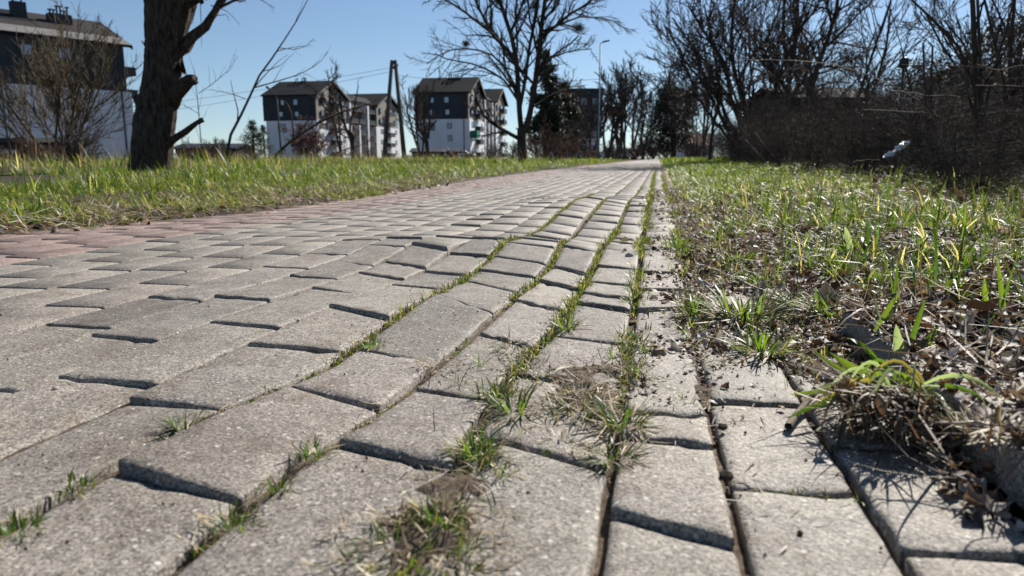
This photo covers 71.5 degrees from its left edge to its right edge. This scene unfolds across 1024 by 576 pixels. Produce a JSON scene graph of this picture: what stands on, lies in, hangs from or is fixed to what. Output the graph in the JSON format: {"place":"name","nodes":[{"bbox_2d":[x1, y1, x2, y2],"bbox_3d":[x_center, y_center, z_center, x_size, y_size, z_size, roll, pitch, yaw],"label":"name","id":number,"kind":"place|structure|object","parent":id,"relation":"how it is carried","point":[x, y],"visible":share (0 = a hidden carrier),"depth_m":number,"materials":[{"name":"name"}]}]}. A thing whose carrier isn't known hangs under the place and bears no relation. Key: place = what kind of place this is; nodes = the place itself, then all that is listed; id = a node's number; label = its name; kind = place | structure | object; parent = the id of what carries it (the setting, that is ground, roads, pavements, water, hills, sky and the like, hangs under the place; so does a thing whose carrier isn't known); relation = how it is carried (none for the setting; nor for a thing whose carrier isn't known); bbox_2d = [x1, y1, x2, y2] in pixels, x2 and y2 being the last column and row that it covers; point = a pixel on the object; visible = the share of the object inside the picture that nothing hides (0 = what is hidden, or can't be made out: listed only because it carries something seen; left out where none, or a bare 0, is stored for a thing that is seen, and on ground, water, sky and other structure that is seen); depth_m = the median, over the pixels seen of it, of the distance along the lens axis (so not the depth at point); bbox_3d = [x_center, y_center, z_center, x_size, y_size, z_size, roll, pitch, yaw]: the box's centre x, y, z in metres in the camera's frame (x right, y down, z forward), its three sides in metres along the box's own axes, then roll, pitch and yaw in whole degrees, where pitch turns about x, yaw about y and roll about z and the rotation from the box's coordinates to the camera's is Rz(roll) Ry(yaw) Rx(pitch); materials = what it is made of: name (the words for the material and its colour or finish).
{"place":"outdoors","nodes":[
{"label":"outdoors","id":0,"kind":"place"},
{"bbox_2d":[0,158,1023,575],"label":"pavement","id":1,"kind":"structure","parent":0,"point":[86,308],"depth_m":0.62,"materials":[{"name":"concrete"}]},
{"bbox_2d":[0,504,51,545],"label":"grass tuft","id":2,"kind":"object","parent":1,"relation":"on","point":[13,525],"visible":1,"depth_m":0.43,"materials":[{"name":"green plant"}]},
{"bbox_2d":[45,464,109,501],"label":"grass tuft","id":3,"kind":"object","parent":1,"relation":"on","point":[71,474],"visible":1,"depth_m":0.48,"materials":[{"name":"green plant"}]},
{"bbox_2d":[192,499,271,539],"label":"grass tuft","id":4,"kind":"object","parent":1,"relation":"on","point":[224,518],"visible":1,"depth_m":0.43,"materials":[{"name":"green plant"}]},
{"bbox_2d":[247,454,303,501],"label":"grass tuft","id":5,"kind":"object","parent":1,"relation":"on","point":[280,486],"visible":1,"depth_m":0.48,"materials":[{"name":"green plant"}]},
{"bbox_2d":[290,433,343,463],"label":"grass tuft","id":6,"kind":"object","parent":1,"relation":"on","point":[305,452],"visible":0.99,"depth_m":0.53,"materials":[{"name":"green plant"}]},
{"bbox_2d":[299,494,525,575],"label":"grass tuft","id":7,"kind":"object","parent":1,"relation":"on","point":[380,531],"visible":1,"depth_m":0.40,"materials":[{"name":"green plant"}]},
{"bbox_2d":[3,180,828,575],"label":"straw bits","id":8,"kind":"object","parent":1,"relation":"on","point":[525,420],"visible":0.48,"depth_m":0.64,"materials":[{"name":"beige plant"}]},
{"bbox_2d":[25,167,869,575],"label":"joint grass","id":9,"kind":"structure","parent":1,"relation":"on","point":[643,241],"depth_m":1.20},
{"bbox_2d":[7,268,947,558],"bbox_3d":[-0.091,0.050,0.910,0.972,0.033,1.097,2,11,11],"label":"grit","id":10,"kind":"object","parent":1,"relation":"on","point":[477,446],"visible":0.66,"depth_m":0.64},
{"bbox_2d":[433,419,523,468],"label":"grass tuft","id":11,"kind":"object","parent":1,"relation":"on","point":[468,447],"visible":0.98,"depth_m":0.53,"materials":[{"name":"green plant"}]},
{"bbox_2d":[462,373,536,406],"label":"grass tuft","id":12,"kind":"object","parent":1,"relation":"on","point":[491,387],"visible":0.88,"depth_m":0.66,"materials":[{"name":"green plant"}]},
{"bbox_2d":[464,378,556,426],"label":"grass tuft","id":13,"kind":"object","parent":1,"relation":"on","point":[520,406],"visible":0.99,"depth_m":0.62,"materials":[{"name":"green plant"}]},
{"bbox_2d":[566,431,657,476],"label":"grass tuft","id":14,"kind":"object","parent":1,"relation":"on","point":[610,454],"visible":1,"depth_m":0.52,"materials":[{"name":"green plant"}]},
{"bbox_2d":[376,164,977,575],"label":"loose soil","id":15,"kind":"structure","parent":1,"relation":"on","point":[445,539],"depth_m":0.66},
{"bbox_2d":[403,489,488,542],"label":"grass tuft","id":16,"kind":"object","parent":15,"relation":"on","point":[456,508],"visible":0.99,"depth_m":0.43,"materials":[{"name":"green plant"}]},
{"bbox_2d":[523,377,626,427],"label":"grass tuft","id":17,"kind":"object","parent":15,"relation":"on","point":[575,393],"visible":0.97,"depth_m":0.63,"materials":[{"name":"green plant"}]},
{"bbox_2d":[368,242,866,574],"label":"patch grass","id":18,"kind":"structure","parent":15,"relation":"on","point":[488,461],"depth_m":0.61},
{"bbox_2d":[576,389,667,448],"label":"grass tuft","id":19,"kind":"object","parent":15,"relation":"on","point":[609,413],"visible":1,"depth_m":0.58,"materials":[{"name":"green plant"}]},
{"bbox_2d":[680,274,826,333],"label":"kerb grass tuft","id":20,"kind":"object","parent":15,"relation":"on","point":[742,312],"visible":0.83,"depth_m":0.96,"materials":[{"name":"green plant"}]},
{"bbox_2d":[712,316,809,365],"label":"grass tuft","id":21,"kind":"object","parent":15,"relation":"on","point":[760,345],"visible":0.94,"depth_m":0.80,"materials":[{"name":"green plant"}]},
{"bbox_2d":[727,254,798,286],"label":"grass tuft","id":22,"kind":"object","parent":15,"relation":"on","point":[765,278],"visible":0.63,"depth_m":1.19,"materials":[{"name":"green plant"}]},
{"bbox_2d":[761,275,847,312],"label":"grass tuft","id":23,"kind":"object","parent":15,"relation":"on","point":[784,298],"visible":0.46,"depth_m":1.01,"materials":[{"name":"green plant"}]},
{"bbox_2d":[783,286,884,325],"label":"grass tuft","id":24,"kind":"object","parent":15,"relation":"on","point":[822,300],"visible":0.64,"depth_m":0.94,"materials":[{"name":"green plant"}]},
{"bbox_2d":[658,155,1023,355],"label":"roadside grass","id":25,"kind":"structure","parent":15,"relation":"on","point":[701,169],"depth_m":1.95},
{"bbox_2d":[931,398,1023,461],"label":"grass tuft","id":26,"kind":"object","parent":15,"relation":"on","point":[980,433],"visible":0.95,"depth_m":0.48,"materials":[{"name":"beige plant"}]},
{"bbox_2d":[662,282,719,319],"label":"grass tuft","id":27,"kind":"object","parent":1,"relation":"on","point":[691,306],"visible":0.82,"depth_m":0.99,"materials":[{"name":"green plant"}]},
{"bbox_2d":[0,158,1023,532],"bbox_3d":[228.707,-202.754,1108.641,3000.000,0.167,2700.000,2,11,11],"label":"ground","id":28,"kind":"structure","parent":0,"point":[1014,510],"depth_m":2.85,"materials":[{"name":"soil"}]},
{"bbox_2d":[0,121,63,165],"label":"brush","id":29,"kind":"object","parent":28,"relation":"on","point":[27,150],"visible":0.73,"depth_m":16.62,"materials":[{"name":"brown plant"}]},
{"bbox_2d":[0,137,91,162],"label":"shed","id":30,"kind":"structure","parent":28,"relation":"on","point":[4,143],"depth_m":23.60,"materials":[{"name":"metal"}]},
{"bbox_2d":[0,0,137,158],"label":"apartment building","id":31,"kind":"structure","parent":28,"relation":"on","point":[18,15],"depth_m":88.39,"materials":[{"name":"paint"}]},
{"bbox_2d":[0,0,143,163],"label":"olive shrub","id":32,"kind":"object","parent":28,"relation":"on","point":[48,88],"visible":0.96,"depth_m":20.55,"materials":[{"name":"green plant"}]},
{"bbox_2d":[47,123,111,165],"bbox_3d":[-9.514,-3.112,15.721,1.140,1.086,1.246,7,12,32],"label":"brush","id":33,"kind":"object","parent":28,"relation":"on","point":[73,156],"visible":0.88,"depth_m":15.58,"materials":[{"name":"brown plant"}]},
{"bbox_2d":[174,137,219,163],"bbox_3d":[-8.774,-3.839,19.602,1.288,1.079,1.336,-3,11,-15],"label":"brush","id":34,"kind":"object","parent":28,"relation":"on","point":[192,151],"visible":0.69,"depth_m":19.58,"materials":[{"name":"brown plant"}]},
{"bbox_2d":[127,0,274,171],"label":"pollarded tree","id":35,"kind":"object","parent":28,"relation":"on","point":[170,40],"visible":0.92,"depth_m":8.53,"materials":[{"name":"brown plant"}]},
{"bbox_2d":[174,143,256,158],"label":"garage row","id":36,"kind":"object","parent":28,"relation":"on","point":[233,146],"visible":0.2,"depth_m":69.05,"materials":[{"name":"grey tile"}]},
{"bbox_2d":[0,172,469,232],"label":"dry straw","id":37,"kind":"object","parent":28,"relation":"on","point":[55,229],"visible":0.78,"depth_m":3.10,"materials":[{"name":"beige plant"}]},
{"bbox_2d":[235,119,268,155],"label":"pine tree","id":38,"kind":"object","parent":28,"relation":"on","point":[253,130],"visible":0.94,"depth_m":58.59,"materials":[{"name":"green plant"}]},
{"bbox_2d":[212,0,329,155],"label":"leaning sapling","id":39,"kind":"object","parent":28,"relation":"on","point":[242,112],"visible":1,"depth_m":12.54,"materials":[{"name":"brown plant"}]},
{"bbox_2d":[0,134,590,170],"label":"dry weeds","id":40,"kind":"object","parent":28,"relation":"on","point":[266,156],"visible":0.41,"depth_m":12.46,"materials":[{"name":"beige plant"}]},
{"bbox_2d":[0,144,625,233],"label":"verge grass","id":41,"kind":"structure","parent":28,"relation":"on","point":[178,178],"depth_m":5.32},
{"bbox_2d":[270,93,381,160],"bbox_3d":[-6.636,-5.697,25.318,4.018,2.514,1.406,-3,11,-15],"label":"leaning tree","id":42,"kind":"object","parent":28,"relation":"on","point":[279,151],"visible":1,"depth_m":25.38,"materials":[{"name":"brown plant"}]},
{"bbox_2d":[280,106,372,159],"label":"brown leafed shrub","id":43,"kind":"object","parent":28,"relation":"on","point":[311,139],"visible":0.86,"depth_m":32.93,"materials":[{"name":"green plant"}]},
{"bbox_2d":[260,77,400,158],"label":"apartment building","id":44,"kind":"structure","parent":28,"relation":"on","point":[369,122],"depth_m":169.95,"materials":[{"name":"paint"}]},
{"bbox_2d":[302,59,364,156],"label":"bare tree","id":45,"kind":"object","parent":28,"relation":"on","point":[321,99],"visible":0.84,"depth_m":105.88,"materials":[{"name":"brown plant"}]},
{"bbox_2d":[325,79,361,157],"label":"forked tree","id":46,"kind":"object","parent":28,"relation":"on","point":[351,137],"visible":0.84,"depth_m":58.36,"materials":[{"name":"brown plant"}]},
{"bbox_2d":[382,60,405,157],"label":"utility pole","id":47,"kind":"object","parent":28,"relation":"on","point":[387,118],"visible":0.84,"depth_m":48.52,"materials":[{"name":"wood"}]},
{"bbox_2d":[393,80,441,158],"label":"forked tree","id":48,"kind":"object","parent":28,"relation":"on","point":[425,135],"visible":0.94,"depth_m":58.45,"materials":[{"name":"brown plant"}]},
{"bbox_2d":[395,75,440,156],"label":"bare tree","id":49,"kind":"object","parent":28,"relation":"on","point":[419,108],"visible":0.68,"depth_m":97.50,"materials":[{"name":"brown plant"}]},
{"bbox_2d":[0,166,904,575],"bbox_3d":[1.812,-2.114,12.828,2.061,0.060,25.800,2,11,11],"label":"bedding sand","id":50,"kind":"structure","parent":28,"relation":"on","point":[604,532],"depth_m":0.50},
{"bbox_2d":[414,74,508,158],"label":"apartment building","id":51,"kind":"structure","parent":28,"relation":"on","point":[459,124],"depth_m":159.11,"materials":[{"name":"paint"}]},
{"bbox_2d":[405,0,638,162],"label":"bare tree","id":52,"kind":"object","parent":28,"relation":"on","point":[516,85],"visible":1,"depth_m":22.96,"materials":[{"name":"brown plant"}]},
{"bbox_2d":[516,49,570,158],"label":"pine tree","id":53,"kind":"object","parent":28,"relation":"on","point":[554,117],"visible":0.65,"depth_m":57.65,"materials":[{"name":"green plant"}]},
{"bbox_2d":[527,115,584,160],"bbox_3d":[1.820,-6.085,29.301,2.577,2.158,2.673,-1,10,-5],"label":"brush","id":54,"kind":"object","parent":28,"relation":"on","point":[559,152],"visible":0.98,"depth_m":29.25,"materials":[{"name":"brown plant"}]},
{"bbox_2d":[536,80,593,156],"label":"pine tree","id":55,"kind":"object","parent":28,"relation":"on","point":[572,111],"visible":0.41,"depth_m":61.72,"materials":[{"name":"green plant"}]},
{"bbox_2d":[551,117,605,159],"bbox_3d":[2.940,-6.824,33.199,2.649,2.308,2.422,6,12,32],"label":"brush","id":56,"kind":"object","parent":28,"relation":"on","point":[570,129],"visible":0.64,"depth_m":33.01,"materials":[{"name":"brown plant"}]},
{"bbox_2d":[569,88,603,158],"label":"tower block","id":57,"kind":"structure","parent":28,"relation":"on","point":[594,92],"depth_m":120.96,"materials":[{"name":"concrete"}]},
{"bbox_2d":[575,92,618,157],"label":"bare tree","id":58,"kind":"object","parent":28,"relation":"on","point":[607,118],"visible":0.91,"depth_m":58.54,"materials":[{"name":"brown plant"}]},
{"bbox_2d":[581,49,642,159],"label":"bare tree","id":59,"kind":"object","parent":28,"relation":"on","point":[607,82],"visible":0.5,"depth_m":71.91,"materials":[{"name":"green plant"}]},
{"bbox_2d":[601,58,646,159],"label":"bare tree","id":60,"kind":"object","parent":28,"relation":"on","point":[620,97],"visible":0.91,"depth_m":67.54,"materials":[{"name":"brown plant"}]},
{"bbox_2d":[626,84,662,159],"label":"bare tree","id":61,"kind":"object","parent":28,"relation":"on","point":[641,120],"visible":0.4,"depth_m":82.94,"materials":[{"name":"brown plant"}]},
{"bbox_2d":[624,59,667,157],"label":"bare tree","id":62,"kind":"object","parent":28,"relation":"on","point":[633,140],"visible":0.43,"depth_m":92.50,"materials":[{"name":"brown plant"}]},
{"bbox_2d":[637,41,700,131],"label":"bare tree","id":63,"kind":"object","parent":28,"relation":"on","point":[665,79],"visible":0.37,"depth_m":74.79,"materials":[{"name":"brown plant"}]},
{"bbox_2d":[632,82,708,158],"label":"ivy covered tree","id":64,"kind":"object","parent":28,"relation":"on","point":[660,108],"visible":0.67,"depth_m":72.68,"materials":[{"name":"green plant"}]},
{"bbox_2d":[659,58,736,157],"bbox_3d":[8.405,-8.396,33.324,4.585,5.147,2.661,-3,11,-18],"label":"bare tree","id":65,"kind":"object","parent":28,"relation":"on","point":[679,109],"visible":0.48,"depth_m":33.45,"materials":[{"name":"brown plant"}]},
{"bbox_2d":[668,43,731,155],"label":"bare tree","id":66,"kind":"object","parent":28,"relation":"on","point":[704,121],"visible":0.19,"depth_m":58.84,"materials":[{"name":"brown plant"}]},
{"bbox_2d":[678,115,759,161],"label":"bramble shrub","id":67,"kind":"object","parent":28,"relation":"on","point":[717,145],"visible":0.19,"depth_m":18.31,"materials":[{"name":"brown plant"}]},
{"bbox_2d":[650,0,815,159],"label":"multi stemmed tree","id":68,"kind":"object","parent":28,"relation":"on","point":[717,86],"visible":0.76,"depth_m":16.22,"materials":[{"name":"brown plant"}]},
{"bbox_2d":[636,0,851,160],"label":"bare tree","id":69,"kind":"object","parent":28,"relation":"on","point":[699,78],"visible":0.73,"depth_m":17.77,"materials":[{"name":"brown plant"}]},
{"bbox_2d":[689,71,823,161],"bbox_3d":[5.101,-3.113,14.519,2.564,2.599,2.053,-3,11,-14],"label":"bramble shrub","id":70,"kind":"object","parent":28,"relation":"on","point":[728,119],"visible":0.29,"depth_m":14.50,"materials":[{"name":"brown plant"}]},
{"bbox_2d":[721,85,819,164],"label":"bramble shrub","id":71,"kind":"object","parent":28,"relation":"on","point":[759,147],"visible":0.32,"depth_m":11.62,"materials":[{"name":"brown plant"}]},
{"bbox_2d":[682,0,862,120],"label":"bare tree","id":72,"kind":"object","parent":28,"relation":"on","point":[749,70],"visible":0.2,"depth_m":22.39,"materials":[{"name":"brown plant"}]},
{"bbox_2d":[725,86,835,166],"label":"bramble shrub","id":73,"kind":"object","parent":28,"relation":"on","point":[764,136],"visible":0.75,"depth_m":8.94,"materials":[{"name":"brown plant"}]},
{"bbox_2d":[740,0,848,156],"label":"tall bare tree","id":74,"kind":"object","parent":28,"relation":"on","point":[817,8],"visible":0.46,"depth_m":19.98,"materials":[{"name":"brown plant"}]},
{"bbox_2d":[735,79,882,171],"bbox_3d":[2.946,-1.464,6.737,1.164,1.135,1.315,-6,12,-30],"label":"bramble shrub","id":75,"kind":"object","parent":28,"relation":"on","point":[821,131],"visible":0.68,"depth_m":6.74,"materials":[{"name":"brown plant"}]},
{"bbox_2d":[738,16,890,160],"bbox_3d":[6.736,-3.988,15.639,2.994,3.730,3.381,-9,14,-42],"label":"bramble shrub","id":76,"kind":"object","parent":28,"relation":"on","point":[804,92],"visible":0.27,"depth_m":15.41,"materials":[{"name":"brown plant"}]},
{"bbox_2d":[741,87,892,159],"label":"shaded house","id":77,"kind":"structure","parent":28,"relation":"on","point":[758,95],"depth_m":33.05,"materials":[{"name":"brown tile"}]},
{"bbox_2d":[620,161,1023,531],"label":"leaf litter","id":78,"kind":"object","parent":28,"relation":"on","point":[984,360],"visible":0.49,"depth_m":0.88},
{"bbox_2d":[686,0,969,133],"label":"bare tree","id":79,"kind":"object","parent":28,"relation":"on","point":[775,67],"visible":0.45,"depth_m":18.78,"materials":[{"name":"brown plant"}]},
{"bbox_2d":[765,0,894,124],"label":"tall bare tree","id":80,"kind":"object","parent":28,"relation":"on","point":[827,9],"visible":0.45,"depth_m":19.96,"materials":[{"name":"brown plant"}]},
{"bbox_2d":[762,14,951,162],"bbox_3d":[5.988,-3.024,12.134,3.217,3.019,2.629,4,11,21],"label":"bramble shrub","id":81,"kind":"object","parent":28,"relation":"on","point":[834,104],"visible":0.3,"depth_m":11.77,"materials":[{"name":"brown plant"}]},
{"bbox_2d":[760,88,971,167],"bbox_3d":[3.913,-1.515,7.286,2.359,1.071,1.928,-10,14,-43],"label":"bramble shrub","id":82,"kind":"object","parent":28,"relation":"on","point":[860,141],"visible":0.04,"depth_m":7.25,"materials":[{"name":"brown plant"}]},
{"bbox_2d":[832,19,907,111],"bbox_3d":[12.025,-6.560,23.250,2.867,4.681,2.777,-10,14,-42],"label":"tall bare tree","id":83,"kind":"object","parent":28,"relation":"on","point":[856,75],"visible":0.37,"depth_m":23.06,"materials":[{"name":"brown plant"}]},
{"bbox_2d":[784,72,969,175],"bbox_3d":[2.709,-1.149,5.252,1.258,1.008,1.114,3,11,14],"label":"bramble shrub","id":84,"kind":"object","parent":28,"relation":"on","point":[849,153],"visible":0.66,"depth_m":5.28,"materials":[{"name":"brown plant"}]},
{"bbox_2d":[778,291,1005,470],"bbox_3d":[0.348,0.080,0.616,0.170,0.115,0.325,8,13,38],"label":"kerb weed","id":85,"kind":"object","parent":28,"relation":"on","point":[893,402],"visible":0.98,"depth_m":0.55,"materials":[{"name":"green plant"}]},
{"bbox_2d":[838,49,1007,156],"bbox_3d":[14.372,-6.150,25.556,8.317,5.052,9.113,2,11,11],"label":"shrub","id":86,"kind":"object","parent":28,"relation":"on","point":[926,71],"visible":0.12,"depth_m":24.48,"materials":[{"name":"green plant"}]},
{"bbox_2d":[826,40,1023,171],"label":"bramble shrub","id":87,"kind":"object","parent":28,"relation":"on","point":[938,102],"visible":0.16,"depth_m":5.59,"materials":[{"name":"brown plant"}]},
{"bbox_2d":[833,54,1023,180],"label":"bramble shrub","id":88,"kind":"object","parent":28,"relation":"on","point":[892,140],"visible":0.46,"depth_m":4.19,"materials":[{"name":"brown plant"}]},
{"bbox_2d":[842,311,1023,509],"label":"kerb","id":89,"kind":"structure","parent":28,"relation":"on","point":[1011,456],"depth_m":0.53,"materials":[{"name":"concrete"}]},
{"bbox_2d":[849,46,1023,165],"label":"bramble shrub","id":90,"kind":"object","parent":28,"relation":"on","point":[952,94],"visible":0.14,"depth_m":7.62,"materials":[{"name":"brown plant"}]},
{"bbox_2d":[867,14,1022,157],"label":"bramble shrub","id":91,"kind":"object","parent":28,"relation":"on","point":[952,82],"visible":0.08,"depth_m":9.66,"materials":[{"name":"brown plant"}]},
{"bbox_2d":[870,75,1023,185],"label":"bramble shrub","id":92,"kind":"object","parent":28,"relation":"on","point":[941,131],"visible":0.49,"depth_m":3.26,"materials":[{"name":"brown plant"}]},
{"bbox_2d":[875,7,1023,126],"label":"bare tree","id":93,"kind":"object","parent":28,"relation":"on","point":[1020,33],"visible":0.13,"depth_m":22.68,"materials":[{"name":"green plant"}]},
{"bbox_2d":[911,0,989,155],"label":"arching sapling","id":94,"kind":"object","parent":28,"relation":"on","point":[954,42],"visible":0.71,"depth_m":3.45,"materials":[{"name":"brown plant"}]},
{"bbox_2d":[885,107,1023,197],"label":"bramble shrub","id":95,"kind":"object","parent":28,"relation":"on","point":[987,172],"visible":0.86,"depth_m":2.81,"materials":[{"name":"brown plant"}]},
{"bbox_2d":[886,0,1023,149],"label":"bare tree","id":96,"kind":"object","parent":28,"relation":"on","point":[951,28],"visible":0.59,"depth_m":11.55,"materials":[{"name":"brown plant"}]},
{"bbox_2d":[919,0,1022,159],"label":"young tree","id":97,"kind":"object","parent":28,"relation":"on","point":[975,10],"visible":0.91,"depth_m":4.01,"materials":[{"name":"brown plant"}]},
{"bbox_2d":[919,53,1023,199],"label":"bramble shrub","id":98,"kind":"object","parent":28,"relation":"on","point":[1021,134],"visible":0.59,"depth_m":2.69,"materials":[{"name":"brown plant"}]},
{"bbox_2d":[945,11,1023,167],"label":"bramble shrub","id":99,"kind":"object","parent":28,"relation":"on","point":[1019,57],"visible":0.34,"depth_m":4.83,"materials":[{"name":"brown plant"}]},
{"bbox_2d":[951,1,1023,162],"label":"bramble shrub","id":100,"kind":"object","parent":28,"relation":"on","point":[998,65],"visible":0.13,"depth_m":5.38,"materials":[{"name":"brown plant"}]},
{"bbox_2d":[968,0,1023,154],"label":"young tree","id":101,"kind":"object","parent":28,"relation":"on","point":[991,29],"visible":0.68,"depth_m":4.79,"materials":[{"name":"brown plant"}]},
{"bbox_2d":[969,116,1023,207],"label":"bramble shrub","id":102,"kind":"object","parent":28,"relation":"on","point":[1018,146],"visible":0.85,"depth_m":2.07,"materials":[{"name":"brown plant"}]},
{"bbox_2d":[982,254,1017,310],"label":"broad grass clump","id":103,"kind":"object","parent":28,"relation":"on","point":[1003,294],"visible":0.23,"depth_m":0.88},
{"bbox_2d":[0,0,1023,157],"label":"sky","id":104,"kind":"structure","parent":0,"point":[361,36],"materials":[{"name":"blue"}]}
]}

